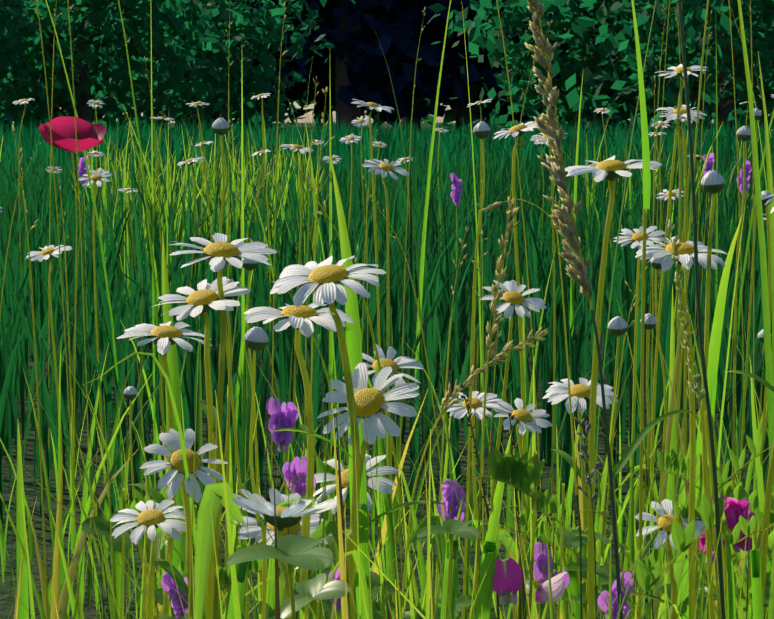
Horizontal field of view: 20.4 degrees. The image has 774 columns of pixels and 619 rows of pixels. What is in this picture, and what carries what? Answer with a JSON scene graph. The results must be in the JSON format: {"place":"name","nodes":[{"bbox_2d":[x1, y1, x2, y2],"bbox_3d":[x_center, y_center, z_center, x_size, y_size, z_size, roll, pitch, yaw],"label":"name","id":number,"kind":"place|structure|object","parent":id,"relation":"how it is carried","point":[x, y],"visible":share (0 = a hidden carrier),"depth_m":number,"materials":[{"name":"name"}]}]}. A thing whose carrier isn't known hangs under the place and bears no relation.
{"place":"outdoors","nodes":[
{"label":"outdoors","id":0,"kind":"place"},
{"bbox_2d":[0,123,773,618],"bbox_3d":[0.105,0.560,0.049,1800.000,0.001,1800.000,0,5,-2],"label":"ground","id":1,"kind":"structure","parent":0,"point":[32,493],"depth_m":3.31,"materials":[{"name":"plant"}]},
{"bbox_2d":[12,98,34,301],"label":"daisy","id":2,"kind":"object","parent":1,"relation":"on","point":[22,101],"visible":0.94,"depth_m":5.02,"materials":[{"name":"green plant"}]},
{"bbox_2d":[26,245,71,507],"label":"daisy","id":3,"kind":"object","parent":1,"relation":"on","point":[48,252],"visible":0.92,"depth_m":2.57,"materials":[{"name":"green plant"}]},
{"bbox_2d":[39,116,105,475],"bbox_3d":[-0.419,0.028,2.896,0.087,0.574,0.085,0,5,-2],"label":"poppy","id":4,"kind":"object","parent":1,"relation":"on","point":[89,135],"visible":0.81,"depth_m":2.90,"materials":[{"name":"red plant"}]},
{"bbox_2d":[0,0,151,134],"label":"bush","id":5,"kind":"object","parent":1,"relation":"on","point":[10,37],"visible":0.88,"depth_m":51.33,"materials":[{"name":"green plant"}]},
{"bbox_2d":[0,0,189,129],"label":"tree","id":6,"kind":"object","parent":1,"relation":"on","point":[56,109],"visible":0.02,"depth_m":128.42,"materials":[{"name":"green plant"}]},
{"bbox_2d":[79,168,111,485],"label":"daisy","id":7,"kind":"object","parent":1,"relation":"on","point":[98,175],"visible":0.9,"depth_m":3.26,"materials":[{"name":"green plant"}]},
{"bbox_2d":[123,386,156,618],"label":"daisy bud","id":8,"kind":"object","parent":1,"relation":"on","point":[130,393],"visible":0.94,"depth_m":1.63,"materials":[{"name":"green plant"}]},
{"bbox_2d":[110,499,185,618],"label":"daisy","id":9,"kind":"object","parent":1,"relation":"on","point":[146,518],"visible":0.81,"depth_m":1.03,"materials":[{"name":"white plant"}]},
{"bbox_2d":[0,0,296,137],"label":"bush","id":10,"kind":"object","parent":1,"relation":"on","point":[101,16],"visible":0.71,"depth_m":55.38,"materials":[{"name":"green plant"}]},
{"bbox_2d":[116,321,211,615],"bbox_3d":[-0.115,0.238,1.133,0.048,0.462,0.047,-3,6,-33],"label":"daisy","id":11,"kind":"object","parent":1,"relation":"on","point":[165,336],"visible":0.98,"depth_m":1.11,"materials":[{"name":"white plant"}]},
{"bbox_2d":[162,230,185,578],"bbox_3d":[-0.123,0.203,1.292,0.009,0.500,0.050,-2,5,-23],"label":"blade","id":12,"kind":"object","parent":1,"relation":"on","point":[172,361],"visible":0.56,"depth_m":1.29,"materials":[{"name":"green plant"}]},
{"bbox_2d":[161,568,188,618],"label":"vetch","id":13,"kind":"object","parent":1,"relation":"on","point":[169,589],"visible":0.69,"depth_m":1.09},
{"bbox_2d":[140,428,227,618],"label":"daisy","id":14,"kind":"object","parent":1,"relation":"on","point":[174,479],"visible":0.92,"depth_m":1.01,"materials":[{"name":"white plant"}]},
{"bbox_2d":[177,157,204,423],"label":"daisy","id":15,"kind":"object","parent":1,"relation":"on","point":[190,161],"visible":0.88,"depth_m":3.77,"materials":[{"name":"green plant"}]},
{"bbox_2d":[187,101,211,242],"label":"daisy","id":16,"kind":"object","parent":1,"relation":"on","point":[197,104],"visible":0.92,"depth_m":4.51,"materials":[{"name":"green plant"}]},
{"bbox_2d":[69,105,332,325],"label":"grass","id":17,"kind":"structure","parent":1,"relation":"on","point":[212,180],"depth_m":6.49,"materials":[{"name":"plant"}]},
{"bbox_2d":[152,277,250,618],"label":"daisy","id":18,"kind":"object","parent":1,"relation":"on","point":[204,298],"visible":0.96,"depth_m":1.05,"materials":[{"name":"white plant"}]},
{"bbox_2d":[76,0,355,135],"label":"bush","id":19,"kind":"object","parent":1,"relation":"on","point":[258,83],"visible":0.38,"depth_m":60.33,"materials":[{"name":"green plant"}]},
{"bbox_2d":[98,0,334,131],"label":"dark tree","id":20,"kind":"object","parent":1,"relation":"on","point":[297,91],"visible":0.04,"depth_m":115.46,"materials":[{"name":"green plant"}]},
{"bbox_2d":[169,233,276,618],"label":"daisy","id":21,"kind":"object","parent":1,"relation":"on","point":[219,253],"visible":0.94,"depth_m":1.05,"materials":[{"name":"white plant"}]},
{"bbox_2d":[212,118,248,618],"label":"daisy bud","id":22,"kind":"object","parent":1,"relation":"on","point":[220,126],"visible":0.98,"depth_m":1.48,"materials":[{"name":"green plant"}]},
{"bbox_2d":[223,279,237,608],"bbox_3d":[-0.097,0.216,1.342,0.014,0.470,0.031,0,5,-2],"label":"daisy bud","id":23,"kind":"object","parent":1,"relation":"on","point":[228,410],"visible":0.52,"depth_m":1.33,"materials":[{"name":"green plant"}]},
{"bbox_2d":[227,536,250,618],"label":"blade","id":24,"kind":"object","parent":1,"relation":"on","point":[242,571],"visible":0.67,"depth_m":0.79,"materials":[{"name":"green plant"}]},
{"bbox_2d":[241,258,261,600],"bbox_3d":[-0.101,0.189,1.680,0.014,0.465,0.028,-5,7,-44],"label":"daisy bud","id":25,"kind":"object","parent":1,"relation":"on","point":[249,265],"visible":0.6,"depth_m":1.67,"materials":[{"name":"green plant"}]},
{"bbox_2d":[251,93,270,364],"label":"daisy","id":26,"kind":"object","parent":1,"relation":"on","point":[262,95],"visible":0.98,"depth_m":4.83,"materials":[{"name":"green plant"}]},
{"bbox_2d":[244,327,319,618],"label":"daisy bud","id":27,"kind":"object","parent":1,"relation":"on","point":[256,339],"visible":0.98,"depth_m":0.95,"materials":[{"name":"green plant"}]},
{"bbox_2d":[266,397,298,494],"bbox_3d":[-0.052,0.255,1.248,0.017,0.408,0.040,-4,6,-39],"label":"purple vetch","id":28,"kind":"object","parent":1,"relation":"on","point":[280,418],"visible":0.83,"depth_m":1.24,"materials":[{"name":"plant"}]},
{"bbox_2d":[235,506,331,599],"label":"daisy","id":29,"kind":"object","parent":1,"relation":"on","point":[253,530],"visible":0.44,"depth_m":1.11,"materials":[{"name":"white plant"}]},
{"bbox_2d":[232,488,336,618],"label":"daisy","id":30,"kind":"object","parent":1,"relation":"on","point":[293,513],"visible":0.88,"depth_m":0.93,"materials":[{"name":"white plant"}]},
{"bbox_2d":[281,144,312,457],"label":"daisy","id":31,"kind":"object","parent":1,"relation":"on","point":[297,148],"visible":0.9,"depth_m":3.32,"materials":[{"name":"green plant"}]},
{"bbox_2d":[244,303,353,618],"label":"daisy","id":32,"kind":"object","parent":1,"relation":"on","point":[301,319],"visible":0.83,"depth_m":0.98,"materials":[{"name":"white plant"}]},
{"bbox_2d":[282,456,315,582],"bbox_3d":[-0.041,0.273,1.116,0.016,0.395,0.034,-2,5,-18],"label":"vetch","id":33,"kind":"object","parent":1,"relation":"on","point":[295,480],"visible":0.71,"depth_m":1.11,"materials":[{"name":"plant"}]},
{"bbox_2d":[270,256,385,618],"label":"daisy","id":34,"kind":"object","parent":1,"relation":"on","point":[326,280],"visible":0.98,"depth_m":0.94,"materials":[{"name":"white plant"}]},
{"bbox_2d":[233,0,446,130],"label":"tree","id":35,"kind":"object","parent":1,"relation":"on","point":[303,102],"visible":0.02,"depth_m":128.12,"materials":[{"name":"green plant"}]},
{"bbox_2d":[330,154,369,618],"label":"grass blade","id":36,"kind":"object","parent":1,"relation":"on","point":[354,339],"visible":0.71,"depth_m":1.12,"materials":[{"name":"green plant"}]},
{"bbox_2d":[313,454,398,513],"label":"daisy","id":37,"kind":"object","parent":1,"relation":"on","point":[384,485],"visible":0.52,"depth_m":1.13,"materials":[{"name":"white plant"}]},
{"bbox_2d":[351,116,371,318],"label":"daisy","id":38,"kind":"object","parent":1,"relation":"on","point":[361,121],"visible":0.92,"depth_m":5.51,"materials":[{"name":"green plant"}]},
{"bbox_2d":[248,0,480,131],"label":"dark tree","id":39,"kind":"object","parent":1,"relation":"on","point":[347,27],"visible":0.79,"depth_m":112.19,"materials":[{"name":"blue plant"}]},
{"bbox_2d":[351,99,393,541],"bbox_3d":[-0.019,0.021,2.846,0.058,0.596,0.055,0,5,-2],"label":"daisy","id":40,"kind":"object","parent":1,"relation":"on","point":[371,106],"visible":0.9,"depth_m":2.82,"materials":[{"name":"green plant"}]},
{"bbox_2d":[317,363,442,584],"bbox_3d":[-0.005,0.253,1.011,0.070,0.454,0.033,1,5,11],"label":"daisy","id":41,"kind":"object","parent":1,"relation":"on","point":[379,424],"visible":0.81,"depth_m":0.99,"materials":[{"name":"white plant"}]},
{"bbox_2d":[362,159,408,402],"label":"daisy","id":42,"kind":"object","parent":1,"relation":"on","point":[385,168],"visible":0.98,"depth_m":2.50,"materials":[{"name":"white plant"}]},
{"bbox_2d":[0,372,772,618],"bbox_3d":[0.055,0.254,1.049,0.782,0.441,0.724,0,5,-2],"label":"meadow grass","id":43,"kind":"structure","parent":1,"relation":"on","point":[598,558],"depth_m":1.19,"materials":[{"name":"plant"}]},
{"bbox_2d":[0,0,773,556],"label":"tall meadow grass","id":44,"kind":"structure","parent":1,"relation":"on","point":[768,340],"depth_m":2.88,"materials":[{"name":"plant"}]},
{"bbox_2d":[0,0,773,618],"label":"meadow culms","id":45,"kind":"object","parent":1,"relation":"on","point":[652,292],"visible":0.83,"depth_m":2.28,"materials":[{"name":"green plant"}]},
{"bbox_2d":[14,356,759,618],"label":"grass","id":46,"kind":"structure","parent":1,"relation":"on","point":[23,612],"depth_m":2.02,"materials":[{"name":"plant"}]},
{"bbox_2d":[362,345,422,602],"bbox_3d":[0.011,0.236,1.368,0.072,0.426,0.047,-2,5,-18],"label":"daisy","id":47,"kind":"object","parent":1,"relation":"on","point":[401,363],"visible":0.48,"depth_m":1.35,"materials":[{"name":"white plant"}]},
{"bbox_2d":[321,6,501,130],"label":"tree","id":48,"kind":"object","parent":1,"relation":"on","point":[427,118],"depth_m":129.56,"materials":[{"name":"green plant"}]},
{"bbox_2d":[73,312,773,618],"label":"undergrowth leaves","id":49,"kind":"object","parent":1,"relation":"on","point":[215,496],"visible":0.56,"depth_m":1.01,"materials":[{"name":"plant"}]},
{"bbox_2d":[81,511,769,618],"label":"leaves","id":50,"kind":"object","parent":1,"relation":"on","point":[296,551],"visible":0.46,"depth_m":1.13,"materials":[{"name":"plant"}]},
{"bbox_2d":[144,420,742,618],"bbox_3d":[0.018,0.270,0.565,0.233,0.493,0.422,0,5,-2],"label":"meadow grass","id":51,"kind":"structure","parent":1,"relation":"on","point":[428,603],"depth_m":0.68,"materials":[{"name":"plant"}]},
{"bbox_2d":[119,446,773,618],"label":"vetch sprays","id":52,"kind":"object","parent":1,"relation":"on","point":[523,474],"visible":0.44,"depth_m":1.17,"materials":[{"name":"plant"}]},
{"bbox_2d":[440,497,462,618],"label":"blade","id":53,"kind":"object","parent":1,"relation":"on","point":[453,576],"visible":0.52,"depth_m":0.84,"materials":[{"name":"green plant"}]},
{"bbox_2d":[437,479,465,523],"bbox_3d":[0.039,0.278,1.298,0.017,0.353,0.030,0,5,-2],"label":"vetch","id":54,"kind":"object","parent":1,"relation":"on","point":[447,488],"visible":0.75,"depth_m":1.29,"materials":[{"name":"plant"}]},
{"bbox_2d":[450,173,461,273],"bbox_3d":[0.131,-0.021,4.043,0.023,0.471,0.041,0,5,-2],"label":"vetch","id":55,"kind":"object","parent":1,"relation":"on","point":[457,188],"visible":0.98,"depth_m":4.04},
{"bbox_2d":[333,0,583,131],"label":"dark tree","id":56,"kind":"object","parent":1,"relation":"on","point":[463,109],"visible":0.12,"depth_m":119.79,"materials":[{"name":"green plant"}]},
{"bbox_2d":[420,75,501,127],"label":"tree","id":57,"kind":"object","parent":1,"relation":"on","point":[450,113],"depth_m":189.57,"materials":[{"name":"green plant"}]},
{"bbox_2d":[440,391,502,618],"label":"daisy","id":58,"kind":"object","parent":1,"relation":"on","point":[478,405],"visible":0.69,"depth_m":1.65,"materials":[{"name":"white plant"}]},
{"bbox_2d":[399,327,548,618],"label":"grass stalk","id":59,"kind":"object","parent":1,"relation":"on","point":[447,402],"depth_m":1.03,"materials":[{"name":"plant"}]},
{"bbox_2d":[462,121,490,618],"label":"daisy bud","id":60,"kind":"object","parent":1,"relation":"on","point":[481,130],"visible":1,"depth_m":1.52,"materials":[{"name":"green plant"}]},
{"bbox_2d":[467,99,490,416],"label":"daisy","id":61,"kind":"object","parent":1,"relation":"on","point":[479,103],"visible":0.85,"depth_m":4.04,"materials":[{"name":"green plant"}]},
{"bbox_2d":[460,383,499,618],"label":"grass stalk","id":62,"kind":"object","parent":1,"relation":"on","point":[484,490],"visible":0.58,"depth_m":1.01,"materials":[{"name":"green plant"}]},
{"bbox_2d":[475,427,512,618],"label":"grass blade","id":63,"kind":"object","parent":1,"relation":"on","point":[484,596],"visible":0.79,"depth_m":0.94,"materials":[{"name":"green plant"}]},
{"bbox_2d":[476,197,518,602],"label":"spike grass","id":64,"kind":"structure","parent":1,"relation":"on","point":[500,276],"depth_m":0.95,"materials":[{"name":"plant"}]},
{"bbox_2d":[480,280,546,513],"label":"daisy","id":65,"kind":"object","parent":1,"relation":"on","point":[512,297],"visible":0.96,"depth_m":1.75,"materials":[{"name":"white plant"}]},
{"bbox_2d":[494,121,536,540],"bbox_3d":[0.124,0.105,2.047,0.050,0.567,0.050,0,5,-2],"label":"daisy","id":66,"kind":"object","parent":1,"relation":"on","point":[519,130],"visible":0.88,"depth_m":2.03,"materials":[{"name":"green plant"}]},
{"bbox_2d":[507,411,526,618],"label":"grass stalk","id":67,"kind":"object","parent":1,"relation":"on","point":[512,442],"visible":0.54,"depth_m":1.12,"materials":[{"name":"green plant"}]},
{"bbox_2d":[493,398,552,559],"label":"daisy","id":68,"kind":"object","parent":1,"relation":"on","point":[522,418],"visible":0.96,"depth_m":1.60,"materials":[{"name":"white plant"}]},
{"bbox_2d":[493,533,566,618],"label":"pea flowers","id":69,"kind":"object","parent":1,"relation":"on","point":[509,582],"visible":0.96,"depth_m":0.95,"materials":[{"name":"plant"}]},
{"bbox_2d":[437,0,656,130],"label":"dark tree","id":70,"kind":"object","parent":1,"relation":"on","point":[485,71],"visible":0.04,"depth_m":117.58,"materials":[{"name":"green plant"}]},
{"bbox_2d":[530,130,567,496],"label":"daisy","id":71,"kind":"object","parent":1,"relation":"on","point":[543,138],"visible":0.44,"depth_m":3.17,"materials":[{"name":"green plant"}]},
{"bbox_2d":[534,542,569,599],"bbox_3d":[0.092,0.295,1.082,0.043,0.358,0.012,4,6,36],"label":"purple vetch","id":72,"kind":"object","parent":1,"relation":"on","point":[541,572],"visible":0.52,"depth_m":1.07,"materials":[{"name":"plant"}]},
{"bbox_2d":[482,199,627,618],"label":"nodding grass","id":73,"kind":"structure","parent":1,"relation":"on","point":[582,423],"depth_m":0.96,"materials":[{"name":"plant"}]},
{"bbox_2d":[543,377,618,618],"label":"daisy","id":74,"kind":"object","parent":1,"relation":"on","point":[559,392],"visible":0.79,"depth_m":1.50,"materials":[{"name":"white plant"}]},
{"bbox_2d":[427,0,739,139],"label":"bush","id":75,"kind":"object","parent":1,"relation":"on","point":[515,13],"visible":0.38,"depth_m":54.45,"materials":[{"name":"green plant"}]},
{"bbox_2d":[565,155,661,618],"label":"daisy","id":76,"kind":"object","parent":1,"relation":"on","point":[611,169],"visible":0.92,"depth_m":1.07,"materials":[{"name":"green plant"}]},
{"bbox_2d":[524,0,704,618],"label":"panicle grass","id":77,"kind":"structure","parent":1,"relation":"on","point":[548,125],"depth_m":0.95,"materials":[{"name":"plant"}]},
{"bbox_2d":[598,571,633,618],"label":"vetch","id":78,"kind":"object","parent":1,"relation":"on","point":[603,598],"visible":0.54,"depth_m":1.09,"materials":[{"name":"plant"}]},
{"bbox_2d":[608,316,627,618],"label":"daisy bud","id":79,"kind":"object","parent":1,"relation":"on","point":[617,326],"visible":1,"depth_m":1.40,"materials":[{"name":"green plant"}]},
{"bbox_2d":[613,226,664,439],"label":"daisy","id":80,"kind":"object","parent":1,"relation":"on","point":[636,237],"visible":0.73,"depth_m":2.29,"materials":[{"name":"white plant"}]},
{"bbox_2d":[632,0,650,618],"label":"grass stalk","id":81,"kind":"object","parent":1,"relation":"on","point":[646,167],"visible":0.96,"depth_m":1.03,"materials":[{"name":"plant"}]},
{"bbox_2d":[634,313,656,562],"bbox_3d":[0.172,0.221,1.474,0.025,0.437,0.014,-3,6,-27],"label":"daisy bud","id":82,"kind":"object","parent":1,"relation":"on","point":[650,321],"visible":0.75,"depth_m":1.46,"materials":[{"name":"green plant"}]},
{"bbox_2d":[525,0,773,138],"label":"bush","id":83,"kind":"object","parent":1,"relation":"on","point":[762,11],"visible":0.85,"depth_m":48.99,"materials":[{"name":"green plant"}]},
{"bbox_2d":[543,115,759,282],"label":"grass","id":84,"kind":"structure","parent":1,"relation":"on","point":[591,194],"depth_m":7.92,"materials":[{"name":"plant"}]},
{"bbox_2d":[650,257,666,536],"bbox_3d":[0.210,0.188,1.695,0.012,0.464,0.029,-1,5,-15],"label":"daisy bud","id":85,"kind":"object","parent":1,"relation":"on","point":[655,263],"visible":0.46,"depth_m":1.67,"materials":[{"name":"green plant"}]},
{"bbox_2d":[634,499,704,618],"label":"daisy","id":86,"kind":"object","parent":1,"relation":"on","point":[664,519],"visible":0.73,"depth_m":1.18,"materials":[{"name":"white plant"}]},
{"bbox_2d":[653,269,689,618],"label":"meadow grass","id":87,"kind":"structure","parent":1,"relation":"on","point":[672,403],"depth_m":1.87,"materials":[{"name":"plant"}]},
{"bbox_2d":[648,64,706,602],"bbox_3d":[0.314,0.050,2.323,0.057,0.629,0.062,0,5,-2],"label":"daisy","id":88,"kind":"object","parent":1,"relation":"on","point":[678,71],"visible":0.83,"depth_m":2.31,"materials":[{"name":"green plant"}]},
{"bbox_2d":[659,112,696,452],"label":"daisy","id":89,"kind":"object","parent":1,"relation":"on","point":[680,201],"visible":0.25,"depth_m":2.39,"materials":[{"name":"green plant"}]},
{"bbox_2d":[631,236,726,618],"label":"daisy","id":90,"kind":"object","parent":1,"relation":"on","point":[685,251],"visible":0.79,"depth_m":1.10,"materials":[{"name":"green plant"}]},
{"bbox_2d":[656,107,706,501],"bbox_3d":[0.317,0.072,2.339,0.055,0.582,0.052,0,5,-2],"label":"daisy","id":91,"kind":"object","parent":1,"relation":"on","point":[683,112],"visible":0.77,"depth_m":2.32,"materials":[{"name":"green plant"}]},
{"bbox_2d":[671,104,701,339],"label":"daisy","id":92,"kind":"object","parent":1,"relation":"on","point":[683,234],"visible":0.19,"depth_m":3.16,"materials":[{"name":"white plant"}]},
{"bbox_2d":[609,1,773,133],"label":"bush","id":93,"kind":"object","parent":1,"relation":"on","point":[770,67],"depth_m":58.21,"materials":[{"name":"green plant"}]},
{"bbox_2d":[664,220,720,618],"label":"grass stalk","id":94,"kind":"object","parent":1,"relation":"on","point":[701,395],"depth_m":0.95,"materials":[{"name":"plant"}]},
{"bbox_2d":[678,0,725,618],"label":"grass stalk","id":95,"kind":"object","parent":1,"relation":"on","point":[716,503],"depth_m":0.96,"materials":[{"name":"plant"}]},
{"bbox_2d":[665,191,751,618],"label":"meadow grass","id":96,"kind":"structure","parent":1,"relation":"on","point":[682,494],"depth_m":1.91,"materials":[{"name":"plant"}]},
{"bbox_2d":[677,214,742,618],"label":"blade","id":97,"kind":"object","parent":1,"relation":"on","point":[714,347],"visible":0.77,"depth_m":1.35,"materials":[{"name":"green plant"}]},
{"bbox_2d":[701,171,724,618],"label":"daisy bud","id":98,"kind":"object","parent":1,"relation":"on","point":[712,182],"visible":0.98,"depth_m":1.05,"materials":[{"name":"green plant"}]},
{"bbox_2d":[699,494,753,618],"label":"sweet pea flower","id":99,"kind":"object","parent":1,"relation":"on","point":[734,509],"visible":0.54,"depth_m":1.22,"materials":[{"name":"plant"}]},
{"bbox_2d":[728,160,751,411],"bbox_3d":[0.546,0.019,3.384,0.060,0.506,0.019,-4,7,-40],"label":"vetch","id":100,"kind":"object","parent":1,"relation":"on","point":[748,168],"visible":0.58,"depth_m":3.38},
{"bbox_2d":[732,126,750,553],"bbox_3d":[0.269,0.142,1.643,0.012,0.564,0.023,1,5,8],"label":"daisy bud","id":101,"kind":"object","parent":1,"relation":"on","point":[743,133],"visible":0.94,"depth_m":1.62,"materials":[{"name":"green plant"}]},
{"bbox_2d":[735,108,761,559],"bbox_3d":[0.288,0.127,1.740,0.033,0.577,0.012,-5,7,-43],"label":"daisy bud","id":102,"kind":"object","parent":1,"relation":"on","point":[757,114],"visible":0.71,"depth_m":1.73,"materials":[{"name":"green plant"}]},
{"bbox_2d":[724,194,773,617],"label":"grass blade","id":103,"kind":"object","parent":1,"relation":"on","point":[767,506],"visible":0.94,"depth_m":1.11,"materials":[{"name":"green plant"}]},
{"bbox_2d":[750,532,763,618],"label":"blade","id":104,"kind":"object","parent":1,"relation":"on","point":[757,597],"visible":1,"depth_m":0.86,"materials":[{"name":"green plant"}]},
{"bbox_2d":[744,329,771,618],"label":"daisy bud","id":105,"kind":"object","parent":1,"relation":"on","point":[761,335],"visible":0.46,"depth_m":1.47,"materials":[{"name":"green plant"}]},
{"bbox_2d":[750,359,773,618],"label":"blade","id":106,"kind":"object","parent":1,"relation":"on","point":[760,486],"visible":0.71,"depth_m":1.23,"materials":[{"name":"green plant"}]},
{"bbox_2d":[754,191,772,548],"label":"daisy bud","id":107,"kind":"object","parent":1,"relation":"on","point":[764,194],"visible":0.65,"depth_m":1.58,"materials":[{"name":"green plant"}]},
{"bbox_2d":[0,112,773,201],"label":"meadow grass","id":108,"kind":"structure","parent":0,"point":[452,139],"depth_m":16.05,"materials":[{"name":"plant"}]},
{"bbox_2d":[13,93,769,122],"label":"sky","id":109,"kind":"structure","parent":0,"point":[311,106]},
{"bbox_2d":[621,411,773,618],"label":"vetch leaves","id":110,"kind":"object","parent":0,"point":[683,540],"visible":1,"depth_m":0.96,"materials":[{"name":"plant"}]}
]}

